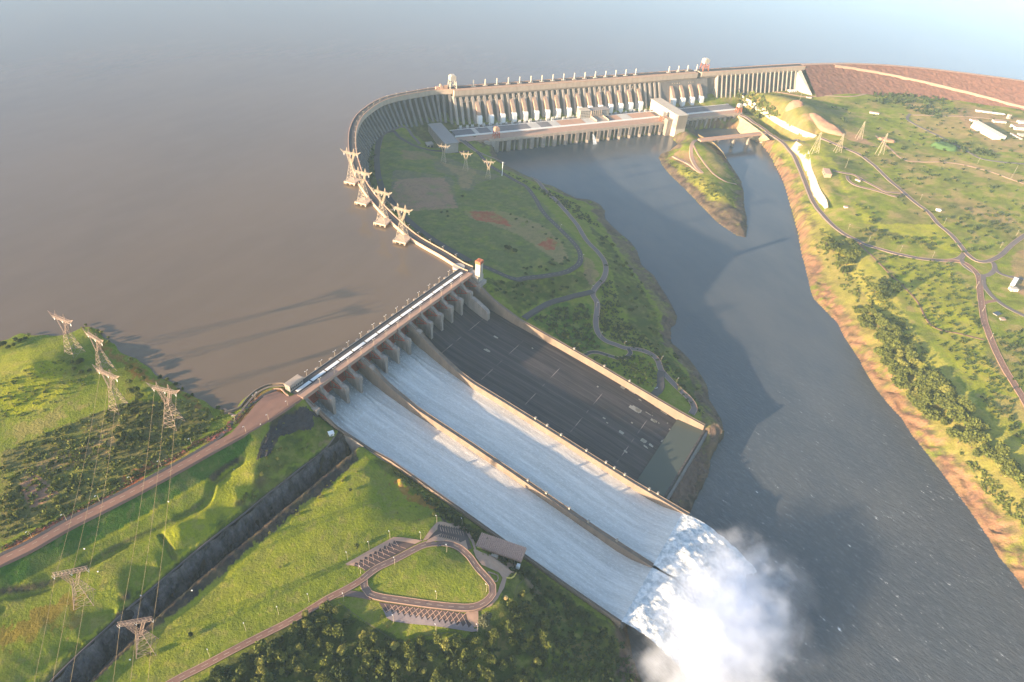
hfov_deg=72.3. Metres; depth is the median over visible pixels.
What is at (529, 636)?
tree
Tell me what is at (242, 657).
tree
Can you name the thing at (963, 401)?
tree
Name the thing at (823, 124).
earth mound
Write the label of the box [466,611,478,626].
footpath
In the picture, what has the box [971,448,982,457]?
tree
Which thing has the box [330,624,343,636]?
tree
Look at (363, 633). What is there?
tree
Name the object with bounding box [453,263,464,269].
lookout bastion
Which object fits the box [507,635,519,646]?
tree
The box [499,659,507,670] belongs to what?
tree
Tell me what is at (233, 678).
tree
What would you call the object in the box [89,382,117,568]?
power cable
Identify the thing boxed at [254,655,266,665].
tree
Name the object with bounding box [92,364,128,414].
pylon
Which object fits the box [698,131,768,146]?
channel bridge
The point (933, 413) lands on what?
tree
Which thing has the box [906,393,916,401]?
tree
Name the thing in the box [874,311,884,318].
tree
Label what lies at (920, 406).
tree
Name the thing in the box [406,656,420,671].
tree
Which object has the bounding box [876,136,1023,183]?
field track
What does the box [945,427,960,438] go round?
tree
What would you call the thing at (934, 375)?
tree
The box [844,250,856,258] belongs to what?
tree
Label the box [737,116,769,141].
river cliff
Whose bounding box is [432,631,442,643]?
tree
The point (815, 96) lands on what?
dirt track
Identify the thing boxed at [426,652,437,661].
tree
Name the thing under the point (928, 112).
scrub
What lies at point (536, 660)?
tree
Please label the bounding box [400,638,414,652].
tree
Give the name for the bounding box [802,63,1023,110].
embankment dam
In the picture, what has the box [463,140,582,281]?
hill road
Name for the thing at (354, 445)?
cutting end wall
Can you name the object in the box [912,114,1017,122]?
dirt road
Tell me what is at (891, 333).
tree
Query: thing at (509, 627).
tree
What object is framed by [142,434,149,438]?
tree
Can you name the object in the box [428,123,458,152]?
assembly hall
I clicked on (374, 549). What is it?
footpath
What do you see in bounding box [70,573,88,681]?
power cable
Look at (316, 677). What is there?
tree
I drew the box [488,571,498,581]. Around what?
flower bed
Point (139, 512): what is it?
power cable
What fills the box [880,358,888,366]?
tree
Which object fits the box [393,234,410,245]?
pylon platform
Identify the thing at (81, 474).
power cable
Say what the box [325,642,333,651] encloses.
tree
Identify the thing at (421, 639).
tree
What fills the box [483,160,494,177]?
pylon
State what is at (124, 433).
tree
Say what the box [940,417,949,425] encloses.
tree
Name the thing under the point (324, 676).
tree
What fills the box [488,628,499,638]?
tree
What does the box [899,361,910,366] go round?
tree
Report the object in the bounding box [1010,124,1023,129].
building
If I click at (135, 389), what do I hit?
tree
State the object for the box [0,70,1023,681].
terrain
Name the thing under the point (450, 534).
car park
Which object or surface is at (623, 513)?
spillway water
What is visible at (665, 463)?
pool water
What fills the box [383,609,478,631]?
footpath
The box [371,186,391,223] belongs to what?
pylon
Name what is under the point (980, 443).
tree
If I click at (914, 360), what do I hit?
tree
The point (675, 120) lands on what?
diversion block
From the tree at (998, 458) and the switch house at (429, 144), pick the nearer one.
the tree at (998, 458)
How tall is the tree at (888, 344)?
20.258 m
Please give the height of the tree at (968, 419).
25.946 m
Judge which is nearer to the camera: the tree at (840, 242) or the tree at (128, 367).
the tree at (128, 367)
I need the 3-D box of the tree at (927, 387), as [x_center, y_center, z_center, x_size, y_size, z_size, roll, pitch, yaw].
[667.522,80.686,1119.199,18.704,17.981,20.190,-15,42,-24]
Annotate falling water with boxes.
[622,567,729,679]
[654,513,756,617]
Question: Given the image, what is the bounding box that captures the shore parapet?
[223,385,284,415]
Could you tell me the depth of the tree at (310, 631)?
683.46 m
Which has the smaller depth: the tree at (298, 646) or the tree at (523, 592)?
the tree at (298, 646)
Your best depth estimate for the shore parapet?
878.30 m
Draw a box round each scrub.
[0,360,252,550]
[205,469,639,681]
[367,141,703,413]
[669,90,1023,527]
[829,90,1023,444]
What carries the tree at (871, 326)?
on the terrain
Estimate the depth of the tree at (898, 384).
1144.56 m
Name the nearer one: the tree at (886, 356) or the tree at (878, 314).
the tree at (886, 356)
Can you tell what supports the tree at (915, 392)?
on the terrain
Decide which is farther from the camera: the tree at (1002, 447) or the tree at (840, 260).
the tree at (840, 260)
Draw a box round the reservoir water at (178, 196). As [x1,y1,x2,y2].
[0,0,1023,409]
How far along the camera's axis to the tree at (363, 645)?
681.66 m
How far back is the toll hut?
876.05 m
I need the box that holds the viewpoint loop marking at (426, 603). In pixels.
[364,543,491,606]
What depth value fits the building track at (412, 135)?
1767.18 m
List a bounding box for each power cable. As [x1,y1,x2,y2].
[34,579,54,681]
[57,375,99,569]
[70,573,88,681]
[72,378,108,572]
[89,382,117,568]
[120,398,153,622]
[137,402,164,618]
[154,407,175,613]
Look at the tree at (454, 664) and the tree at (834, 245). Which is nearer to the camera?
the tree at (454, 664)
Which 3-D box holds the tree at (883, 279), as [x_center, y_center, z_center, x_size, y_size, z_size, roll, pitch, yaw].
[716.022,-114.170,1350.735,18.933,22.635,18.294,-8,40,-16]
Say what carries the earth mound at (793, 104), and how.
on the terrain
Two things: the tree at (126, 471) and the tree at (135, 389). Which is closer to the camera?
the tree at (126, 471)
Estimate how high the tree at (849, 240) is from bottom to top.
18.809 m
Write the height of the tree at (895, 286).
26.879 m
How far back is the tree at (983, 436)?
1019.84 m
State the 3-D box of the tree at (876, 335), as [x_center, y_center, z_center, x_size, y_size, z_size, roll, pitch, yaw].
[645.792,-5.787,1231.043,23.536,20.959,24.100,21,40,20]
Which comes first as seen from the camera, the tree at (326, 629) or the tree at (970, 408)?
the tree at (326, 629)
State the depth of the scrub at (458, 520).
726.32 m
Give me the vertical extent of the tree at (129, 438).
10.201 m
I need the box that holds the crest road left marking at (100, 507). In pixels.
[6,448,210,556]
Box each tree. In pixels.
[8,494,15,500]
[8,516,16,521]
[14,484,22,492]
[119,419,128,424]
[121,430,127,436]
[123,468,129,474]
[124,364,132,370]
[125,435,133,442]
[126,387,131,393]
[127,409,133,414]
[131,386,139,393]
[131,398,138,404]
[132,407,139,412]
[133,470,139,475]
[134,368,142,373]
[134,392,143,398]
[135,420,143,427]
[135,435,143,442]
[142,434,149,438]
[142,447,150,452]
[143,440,152,444]
[209,665,225,680]
[217,676,227,681]
[228,674,238,681]
[235,663,247,676]
[237,652,248,662]
[249,677,259,681]
[253,638,266,653]
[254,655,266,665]
[256,665,267,673]
[260,672,273,681]
[266,639,278,653]
[266,652,273,662]
[272,648,287,663]
[278,667,284,674]
[285,654,299,669]
[287,623,301,635]
[293,663,304,672]
[294,643,303,650]
[298,650,310,664]
[301,609,308,616]
[301,619,311,627]
[306,624,317,636]
[307,635,314,643]
[313,638,322,647]
[313,673,319,681]
[315,615,329,627]
[318,669,334,681]
[319,600,332,610]
[320,654,332,665]
[322,624,331,635]
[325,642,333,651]
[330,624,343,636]
[330,663,344,678]
[332,605,338,614]
[336,645,347,655]
[339,674,351,681]
[356,636,371,651]
[357,665,367,674]
[358,630,368,638]
[362,650,370,657]
[362,657,375,668]
[369,632,377,642]
[370,646,381,657]
[375,662,385,674]
[378,649,389,662]
[389,658,401,669]
[390,641,399,650]
[392,673,403,681]
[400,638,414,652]
[404,648,417,658]
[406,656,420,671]
[414,635,425,644]
[418,667,426,674]
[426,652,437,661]
[428,673,444,681]
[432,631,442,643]
[432,667,439,676]
[439,637,450,650]
[443,673,452,681]
[448,631,462,647]
[450,660,457,669]
[457,655,468,670]
[461,647,472,661]
[468,670,475,678]
[471,636,481,643]
[474,648,487,658]
[477,664,484,672]
[478,611,491,628]
[481,667,494,678]
[484,652,497,664]
[485,636,496,647]
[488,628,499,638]
[488,677,497,681]
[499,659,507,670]
[504,619,514,632]
[506,654,516,664]
[507,598,517,607]
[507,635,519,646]
[512,673,527,681]
[514,604,525,617]
[519,590,525,595]
[520,642,528,651]
[524,630,534,641]
[533,657,541,664]
[537,628,547,640]
[540,639,552,649]
[823,236,834,243]
[829,242,839,251]
[835,240,844,245]
[835,247,842,252]
[835,257,845,264]
[840,265,849,272]
[843,257,854,264]
[844,238,855,244]
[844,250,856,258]
[850,243,859,249]
[850,249,862,256]
[852,306,861,312]
[857,315,865,321]
[860,321,868,327]
[861,308,867,313]
[864,314,874,322]
[865,305,873,311]
[866,322,875,329]
[869,308,879,315]
[870,282,882,291]
[873,332,882,340]
[873,345,891,357]
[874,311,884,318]
[875,291,887,299]
[876,316,884,326]
[876,326,887,331]
[878,276,887,283]
[878,333,893,342]
[879,283,888,289]
[880,318,891,326]
[880,350,891,360]
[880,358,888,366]
[882,289,891,295]
[882,342,892,350]
[883,322,896,331]
[884,331,896,337]
[887,359,900,369]
[888,353,897,359]
[888,366,901,376]
[890,281,902,291]
[890,336,906,348]
[890,376,904,389]
[893,330,902,337]
[893,357,905,363]
[895,373,908,382]
[896,348,905,357]
[897,366,908,373]
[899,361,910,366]
[903,381,913,389]
[904,366,915,374]
[906,344,917,350]
[906,349,918,360]
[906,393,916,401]
[909,358,919,365]
[911,380,927,391]
[911,390,920,398]
[911,398,918,406]
[915,372,928,382]
[915,400,932,411]
[917,389,936,404]
[918,368,928,373]
[922,407,943,420]
[923,385,935,393]
[925,379,935,385]
[928,369,945,380]
[930,381,941,390]
[932,392,945,404]
[936,379,950,386]
[936,395,954,410]
[939,385,953,392]
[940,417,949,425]
[944,392,958,402]
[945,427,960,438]
[946,410,961,423]
[947,402,956,410]
[948,386,956,394]
[952,403,965,412]
[954,431,969,443]
[957,395,971,406]
[957,412,980,428]
[963,403,976,413]
[963,429,980,441]
[968,441,978,447]
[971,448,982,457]
[974,431,992,442]
[975,416,984,423]
[976,422,990,430]
[977,441,988,446]
[979,443,994,457]
[983,449,998,459]
[992,453,1008,463]
[995,441,1010,455]
[995,462,1002,468]
[999,467,1009,476]
[1001,464,1022,476]
[1004,457,1020,468]
[1013,472,1023,489]
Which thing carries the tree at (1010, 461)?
on the terrain
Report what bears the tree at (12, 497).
on the terrain
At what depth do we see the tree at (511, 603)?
727.68 m
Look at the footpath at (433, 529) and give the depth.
808.04 m
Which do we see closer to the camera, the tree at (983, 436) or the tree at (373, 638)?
the tree at (373, 638)
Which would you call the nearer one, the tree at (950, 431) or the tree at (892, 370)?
the tree at (950, 431)
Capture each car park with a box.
[354,541,414,570]
[379,602,473,627]
[427,524,471,549]
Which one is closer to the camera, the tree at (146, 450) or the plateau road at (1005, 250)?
the tree at (146, 450)
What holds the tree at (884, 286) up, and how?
on the terrain
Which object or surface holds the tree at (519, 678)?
on the terrain
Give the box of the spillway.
[303,270,707,628]
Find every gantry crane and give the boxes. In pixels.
[448,74,456,88]
[492,126,499,138]
[659,111,666,121]
[699,58,709,70]
[735,103,742,112]
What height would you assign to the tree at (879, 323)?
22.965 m
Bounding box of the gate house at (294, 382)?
[284,374,302,392]
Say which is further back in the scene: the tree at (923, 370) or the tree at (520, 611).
the tree at (923, 370)
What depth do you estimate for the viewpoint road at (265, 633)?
680.37 m
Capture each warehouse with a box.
[971,125,997,138]
[972,121,1005,139]
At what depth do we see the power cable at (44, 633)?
615.24 m
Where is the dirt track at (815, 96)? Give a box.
[770,91,864,96]
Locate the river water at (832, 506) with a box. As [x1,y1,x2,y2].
[496,128,1023,681]
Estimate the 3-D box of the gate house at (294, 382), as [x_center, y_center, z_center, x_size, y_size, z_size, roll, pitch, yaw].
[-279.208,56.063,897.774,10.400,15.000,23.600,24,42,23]
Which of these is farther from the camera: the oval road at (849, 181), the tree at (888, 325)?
the oval road at (849, 181)
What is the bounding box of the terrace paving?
[473,549,515,606]
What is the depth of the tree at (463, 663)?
678.57 m
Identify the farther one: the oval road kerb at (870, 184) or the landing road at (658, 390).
the oval road kerb at (870, 184)
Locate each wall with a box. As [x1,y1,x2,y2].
[224,382,283,413]
[273,388,288,396]
[343,435,387,462]
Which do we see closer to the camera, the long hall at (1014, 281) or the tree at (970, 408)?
the tree at (970, 408)
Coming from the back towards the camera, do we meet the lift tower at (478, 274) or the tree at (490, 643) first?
the lift tower at (478, 274)
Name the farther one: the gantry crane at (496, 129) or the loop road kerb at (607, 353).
the gantry crane at (496, 129)
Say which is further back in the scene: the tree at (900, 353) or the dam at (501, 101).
the dam at (501, 101)
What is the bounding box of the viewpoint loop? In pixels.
[361,541,495,611]
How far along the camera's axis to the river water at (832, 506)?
1004.30 m
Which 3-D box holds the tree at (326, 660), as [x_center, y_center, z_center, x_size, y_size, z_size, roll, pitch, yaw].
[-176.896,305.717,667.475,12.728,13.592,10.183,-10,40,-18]
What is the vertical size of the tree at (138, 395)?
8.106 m
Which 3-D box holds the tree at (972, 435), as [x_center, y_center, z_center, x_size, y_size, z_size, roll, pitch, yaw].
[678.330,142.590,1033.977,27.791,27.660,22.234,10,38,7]
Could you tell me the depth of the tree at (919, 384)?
1126.06 m
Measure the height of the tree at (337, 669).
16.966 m
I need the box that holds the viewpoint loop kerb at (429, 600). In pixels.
[360,540,495,610]
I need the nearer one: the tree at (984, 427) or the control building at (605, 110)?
the tree at (984, 427)
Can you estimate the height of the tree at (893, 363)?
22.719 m
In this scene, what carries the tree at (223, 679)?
on the terrain
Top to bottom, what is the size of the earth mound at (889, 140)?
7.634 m
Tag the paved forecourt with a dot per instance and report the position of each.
(272, 404)
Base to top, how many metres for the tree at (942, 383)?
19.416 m
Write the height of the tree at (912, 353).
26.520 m
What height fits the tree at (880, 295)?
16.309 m
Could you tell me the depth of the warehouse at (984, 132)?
2038.96 m
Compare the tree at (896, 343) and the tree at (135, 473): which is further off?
the tree at (896, 343)
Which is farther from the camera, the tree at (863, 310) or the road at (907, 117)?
the road at (907, 117)
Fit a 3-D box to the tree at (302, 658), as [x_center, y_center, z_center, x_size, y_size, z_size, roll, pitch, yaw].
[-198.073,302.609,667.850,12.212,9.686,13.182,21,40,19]
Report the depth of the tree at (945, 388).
1103.13 m
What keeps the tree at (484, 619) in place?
on the terrain
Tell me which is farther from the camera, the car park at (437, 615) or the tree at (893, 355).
the tree at (893, 355)
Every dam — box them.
[348,87,472,271]
[451,69,707,124]
[697,63,811,98]
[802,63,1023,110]
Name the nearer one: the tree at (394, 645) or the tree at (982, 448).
the tree at (394, 645)
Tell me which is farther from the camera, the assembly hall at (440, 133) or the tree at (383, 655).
the assembly hall at (440, 133)
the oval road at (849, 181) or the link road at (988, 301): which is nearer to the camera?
the link road at (988, 301)
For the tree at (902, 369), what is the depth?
1157.82 m
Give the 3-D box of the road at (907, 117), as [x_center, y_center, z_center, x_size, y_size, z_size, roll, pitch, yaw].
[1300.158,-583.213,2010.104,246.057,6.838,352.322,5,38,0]
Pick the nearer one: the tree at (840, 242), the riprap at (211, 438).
the riprap at (211, 438)
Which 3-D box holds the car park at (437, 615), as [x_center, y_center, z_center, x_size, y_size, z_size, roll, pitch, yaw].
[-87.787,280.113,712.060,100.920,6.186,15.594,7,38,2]
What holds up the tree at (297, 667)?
on the terrain
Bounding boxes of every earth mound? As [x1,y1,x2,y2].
[785,100,802,110]
[809,113,844,135]
[877,137,895,142]
[931,141,956,151]
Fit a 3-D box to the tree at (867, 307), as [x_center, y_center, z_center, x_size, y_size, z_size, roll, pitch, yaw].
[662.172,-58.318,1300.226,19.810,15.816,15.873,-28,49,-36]
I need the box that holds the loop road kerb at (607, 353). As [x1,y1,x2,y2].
[583,348,632,359]
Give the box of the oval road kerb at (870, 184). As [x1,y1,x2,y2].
[833,170,903,196]
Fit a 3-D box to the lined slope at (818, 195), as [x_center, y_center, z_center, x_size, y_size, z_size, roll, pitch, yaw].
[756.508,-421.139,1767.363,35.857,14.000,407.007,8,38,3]
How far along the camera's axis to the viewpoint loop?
729.89 m
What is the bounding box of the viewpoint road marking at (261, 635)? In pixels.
[180,579,361,677]
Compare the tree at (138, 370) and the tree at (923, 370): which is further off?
the tree at (923, 370)
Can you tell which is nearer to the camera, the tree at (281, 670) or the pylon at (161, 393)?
the tree at (281, 670)
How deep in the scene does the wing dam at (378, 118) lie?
1713.33 m
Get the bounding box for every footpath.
[346,537,422,565]
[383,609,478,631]
[423,522,475,548]
[426,534,467,548]
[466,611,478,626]
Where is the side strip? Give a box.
[0,389,276,556]
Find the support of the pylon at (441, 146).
on the terrain
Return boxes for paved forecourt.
[225,391,299,441]
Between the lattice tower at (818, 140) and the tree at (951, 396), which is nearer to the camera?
the tree at (951, 396)
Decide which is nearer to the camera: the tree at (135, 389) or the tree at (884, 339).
the tree at (135, 389)
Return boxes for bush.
[48,486,56,491]
[56,504,63,510]
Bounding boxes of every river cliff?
[698,134,726,158]
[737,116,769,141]
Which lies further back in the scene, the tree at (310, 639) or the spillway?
the spillway
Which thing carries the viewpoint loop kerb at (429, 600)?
on the viewpoint loop
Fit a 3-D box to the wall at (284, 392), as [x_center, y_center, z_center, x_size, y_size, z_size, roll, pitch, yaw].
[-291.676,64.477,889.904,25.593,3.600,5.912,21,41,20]
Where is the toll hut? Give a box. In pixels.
[327,430,334,435]
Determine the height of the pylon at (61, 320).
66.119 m
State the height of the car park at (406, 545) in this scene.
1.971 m
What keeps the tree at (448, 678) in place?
on the terrain
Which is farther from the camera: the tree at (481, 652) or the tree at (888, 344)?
the tree at (888, 344)
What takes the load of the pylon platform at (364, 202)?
in the reservoir water at (178, 196)
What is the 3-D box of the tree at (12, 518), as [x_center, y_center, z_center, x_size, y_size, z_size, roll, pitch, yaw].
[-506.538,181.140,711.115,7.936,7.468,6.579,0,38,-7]
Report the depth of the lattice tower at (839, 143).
1852.59 m
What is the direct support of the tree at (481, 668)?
on the terrain
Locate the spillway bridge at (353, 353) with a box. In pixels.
[291,269,472,399]
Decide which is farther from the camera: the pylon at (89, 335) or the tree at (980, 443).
the tree at (980, 443)
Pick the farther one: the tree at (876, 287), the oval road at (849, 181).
the oval road at (849, 181)
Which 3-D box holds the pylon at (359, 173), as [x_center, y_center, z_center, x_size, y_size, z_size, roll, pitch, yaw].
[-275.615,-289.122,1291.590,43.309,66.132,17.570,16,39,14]
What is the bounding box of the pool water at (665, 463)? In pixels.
[637,419,704,497]
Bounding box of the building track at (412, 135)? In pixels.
[386,126,421,144]
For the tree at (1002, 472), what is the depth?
981.47 m
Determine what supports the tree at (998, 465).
on the terrain
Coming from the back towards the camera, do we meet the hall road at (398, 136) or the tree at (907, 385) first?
the hall road at (398, 136)
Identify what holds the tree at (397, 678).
on the terrain
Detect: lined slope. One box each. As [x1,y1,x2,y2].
[741,95,815,137]
[791,141,827,208]
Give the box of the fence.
[341,604,453,641]
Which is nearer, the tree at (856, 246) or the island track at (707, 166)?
the tree at (856, 246)
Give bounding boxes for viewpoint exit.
[326,591,370,599]
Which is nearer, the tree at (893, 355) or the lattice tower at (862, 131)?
the tree at (893, 355)
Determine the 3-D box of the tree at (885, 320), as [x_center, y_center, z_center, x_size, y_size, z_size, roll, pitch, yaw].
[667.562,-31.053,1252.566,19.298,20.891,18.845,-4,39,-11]
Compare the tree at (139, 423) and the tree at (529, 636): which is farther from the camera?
the tree at (139, 423)
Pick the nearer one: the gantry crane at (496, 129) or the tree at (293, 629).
the tree at (293, 629)
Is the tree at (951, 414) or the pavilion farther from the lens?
the tree at (951, 414)
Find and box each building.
[576,107,608,121]
[588,106,609,117]
[822,168,831,177]
[975,110,1005,114]
[992,119,1006,122]
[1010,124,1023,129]
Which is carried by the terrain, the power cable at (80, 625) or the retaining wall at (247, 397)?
the retaining wall at (247, 397)
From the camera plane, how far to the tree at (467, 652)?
686.67 m
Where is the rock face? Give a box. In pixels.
[54,436,345,681]
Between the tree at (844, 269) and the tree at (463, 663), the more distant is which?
the tree at (844, 269)
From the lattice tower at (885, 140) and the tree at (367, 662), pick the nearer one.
the tree at (367, 662)
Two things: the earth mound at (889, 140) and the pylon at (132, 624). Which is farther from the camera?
the earth mound at (889, 140)
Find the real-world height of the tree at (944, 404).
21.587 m
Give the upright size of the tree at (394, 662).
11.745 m
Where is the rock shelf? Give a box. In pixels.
[667,415,719,509]
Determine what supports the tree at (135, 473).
on the terrain
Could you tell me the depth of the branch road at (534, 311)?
1200.52 m
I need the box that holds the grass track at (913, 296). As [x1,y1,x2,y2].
[858,242,983,339]
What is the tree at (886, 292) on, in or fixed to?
on the terrain
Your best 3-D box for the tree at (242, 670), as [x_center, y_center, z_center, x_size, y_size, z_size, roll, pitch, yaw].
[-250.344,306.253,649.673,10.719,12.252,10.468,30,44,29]
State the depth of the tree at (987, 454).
1004.02 m
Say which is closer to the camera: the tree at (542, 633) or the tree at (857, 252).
the tree at (542, 633)
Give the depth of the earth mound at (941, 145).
1926.69 m
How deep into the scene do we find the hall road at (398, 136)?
1728.60 m
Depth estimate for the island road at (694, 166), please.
1842.89 m
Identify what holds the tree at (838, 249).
on the terrain
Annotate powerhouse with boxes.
[450,103,742,152]
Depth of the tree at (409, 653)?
679.96 m
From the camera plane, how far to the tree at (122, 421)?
821.11 m
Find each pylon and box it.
[47,310,85,357]
[51,566,94,608]
[82,327,116,375]
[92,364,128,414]
[117,616,158,658]
[146,382,183,430]
[341,147,359,180]
[352,168,369,200]
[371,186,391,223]
[390,203,411,241]
[437,143,447,163]
[459,151,471,170]
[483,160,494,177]
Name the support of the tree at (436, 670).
on the terrain
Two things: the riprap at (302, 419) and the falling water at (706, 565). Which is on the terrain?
the riprap at (302, 419)
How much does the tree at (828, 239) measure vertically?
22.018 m
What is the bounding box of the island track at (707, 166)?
[693,144,736,184]
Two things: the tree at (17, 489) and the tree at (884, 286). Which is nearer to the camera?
the tree at (17, 489)
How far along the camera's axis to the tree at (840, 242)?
1470.41 m
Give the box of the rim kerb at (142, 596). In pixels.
[49,437,334,681]
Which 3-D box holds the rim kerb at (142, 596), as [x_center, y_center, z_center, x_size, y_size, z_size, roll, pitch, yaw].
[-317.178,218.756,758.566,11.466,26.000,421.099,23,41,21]
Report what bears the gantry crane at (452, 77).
on the dam at (501, 101)
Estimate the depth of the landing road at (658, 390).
1079.85 m
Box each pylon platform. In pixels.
[344,177,359,185]
[355,197,371,206]
[373,216,390,227]
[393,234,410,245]
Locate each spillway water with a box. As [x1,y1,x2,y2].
[314,370,650,619]
[370,334,681,562]
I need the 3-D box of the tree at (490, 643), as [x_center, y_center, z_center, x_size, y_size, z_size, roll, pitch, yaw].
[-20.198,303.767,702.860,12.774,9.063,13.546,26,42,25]
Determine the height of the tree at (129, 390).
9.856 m
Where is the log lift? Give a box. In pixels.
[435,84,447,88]
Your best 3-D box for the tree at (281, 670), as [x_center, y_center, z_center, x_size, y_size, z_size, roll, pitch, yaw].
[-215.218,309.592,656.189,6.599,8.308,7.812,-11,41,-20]
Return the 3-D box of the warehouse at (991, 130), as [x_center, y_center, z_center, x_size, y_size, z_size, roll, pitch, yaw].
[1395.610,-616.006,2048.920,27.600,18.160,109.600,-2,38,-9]
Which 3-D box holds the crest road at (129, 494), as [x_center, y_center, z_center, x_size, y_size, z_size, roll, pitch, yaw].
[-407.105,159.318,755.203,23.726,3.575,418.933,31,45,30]
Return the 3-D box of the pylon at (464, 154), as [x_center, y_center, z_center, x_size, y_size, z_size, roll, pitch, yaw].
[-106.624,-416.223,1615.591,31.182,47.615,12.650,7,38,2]
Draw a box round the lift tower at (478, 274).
[470,258,486,285]
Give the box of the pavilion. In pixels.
[475,532,526,562]
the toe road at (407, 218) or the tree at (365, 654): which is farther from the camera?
the toe road at (407, 218)
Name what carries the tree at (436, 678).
on the terrain
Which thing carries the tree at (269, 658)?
on the terrain
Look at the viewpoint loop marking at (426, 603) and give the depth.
738.39 m
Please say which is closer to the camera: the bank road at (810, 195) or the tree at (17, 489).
the tree at (17, 489)
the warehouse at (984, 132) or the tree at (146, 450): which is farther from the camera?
the warehouse at (984, 132)
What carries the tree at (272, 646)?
on the terrain
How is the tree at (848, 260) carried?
on the terrain
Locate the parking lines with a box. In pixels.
[355,527,467,625]
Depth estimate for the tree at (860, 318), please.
1285.18 m
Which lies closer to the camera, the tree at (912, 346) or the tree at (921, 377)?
the tree at (921, 377)
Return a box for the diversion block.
[650,98,687,135]
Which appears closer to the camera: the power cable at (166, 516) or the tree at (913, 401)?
the power cable at (166, 516)
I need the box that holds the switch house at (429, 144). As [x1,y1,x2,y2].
[425,141,433,147]
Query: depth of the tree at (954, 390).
1099.77 m
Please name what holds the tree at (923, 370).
on the terrain
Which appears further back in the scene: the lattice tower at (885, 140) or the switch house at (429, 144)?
the lattice tower at (885, 140)
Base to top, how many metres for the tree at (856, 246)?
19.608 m
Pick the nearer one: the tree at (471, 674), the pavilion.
the tree at (471, 674)
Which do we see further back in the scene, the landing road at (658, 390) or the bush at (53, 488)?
the landing road at (658, 390)
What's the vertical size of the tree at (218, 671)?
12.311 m
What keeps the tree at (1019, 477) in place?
on the terrain
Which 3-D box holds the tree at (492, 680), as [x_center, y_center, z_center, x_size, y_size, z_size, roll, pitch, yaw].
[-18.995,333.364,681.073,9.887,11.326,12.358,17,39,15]
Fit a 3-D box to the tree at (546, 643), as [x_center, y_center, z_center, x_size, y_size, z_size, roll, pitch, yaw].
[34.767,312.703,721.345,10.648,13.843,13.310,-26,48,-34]
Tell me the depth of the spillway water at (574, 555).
872.30 m
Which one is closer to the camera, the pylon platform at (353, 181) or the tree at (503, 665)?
the tree at (503, 665)
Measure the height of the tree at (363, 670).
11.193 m
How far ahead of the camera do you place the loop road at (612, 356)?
1108.48 m
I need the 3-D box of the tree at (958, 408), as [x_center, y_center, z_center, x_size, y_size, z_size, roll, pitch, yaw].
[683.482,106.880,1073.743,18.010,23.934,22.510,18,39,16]
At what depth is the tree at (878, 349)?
1198.93 m
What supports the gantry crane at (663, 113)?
on the powerhouse
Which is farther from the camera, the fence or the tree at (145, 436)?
the tree at (145, 436)
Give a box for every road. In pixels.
[0,394,301,567]
[89,459,343,681]
[167,576,365,681]
[374,130,472,261]
[394,130,470,152]
[460,139,697,415]
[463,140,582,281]
[521,290,594,319]
[584,348,631,359]
[650,370,664,396]
[672,139,702,172]
[739,114,965,261]
[819,137,1023,262]
[833,170,903,196]
[906,114,1023,163]
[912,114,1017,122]
[943,259,1023,406]
[959,254,996,276]
[981,275,1023,316]
[981,299,996,303]
[993,268,1023,279]
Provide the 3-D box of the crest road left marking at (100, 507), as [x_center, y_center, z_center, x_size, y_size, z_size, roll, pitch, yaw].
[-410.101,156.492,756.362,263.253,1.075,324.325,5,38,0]
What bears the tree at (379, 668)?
on the terrain
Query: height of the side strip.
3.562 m
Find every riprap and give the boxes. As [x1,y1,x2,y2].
[2,397,258,548]
[260,406,318,457]
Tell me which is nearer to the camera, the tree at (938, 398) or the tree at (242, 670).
the tree at (242, 670)
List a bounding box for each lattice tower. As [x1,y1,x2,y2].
[809,132,821,153]
[834,134,843,152]
[855,122,865,137]
[876,133,888,154]
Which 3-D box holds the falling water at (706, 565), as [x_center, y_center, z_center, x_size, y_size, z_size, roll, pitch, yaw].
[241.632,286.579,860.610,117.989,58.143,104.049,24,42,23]
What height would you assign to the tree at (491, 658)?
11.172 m
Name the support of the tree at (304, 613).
on the terrain
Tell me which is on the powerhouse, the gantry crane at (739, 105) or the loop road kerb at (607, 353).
the gantry crane at (739, 105)
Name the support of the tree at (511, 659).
on the terrain
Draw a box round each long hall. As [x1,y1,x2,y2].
[1008,286,1018,291]
[1010,277,1018,286]
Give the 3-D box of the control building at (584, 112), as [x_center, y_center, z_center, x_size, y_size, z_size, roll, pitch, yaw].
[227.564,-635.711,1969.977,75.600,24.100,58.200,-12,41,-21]
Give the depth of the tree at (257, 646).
664.12 m
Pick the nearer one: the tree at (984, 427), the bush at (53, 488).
the bush at (53, 488)
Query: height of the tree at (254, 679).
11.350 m

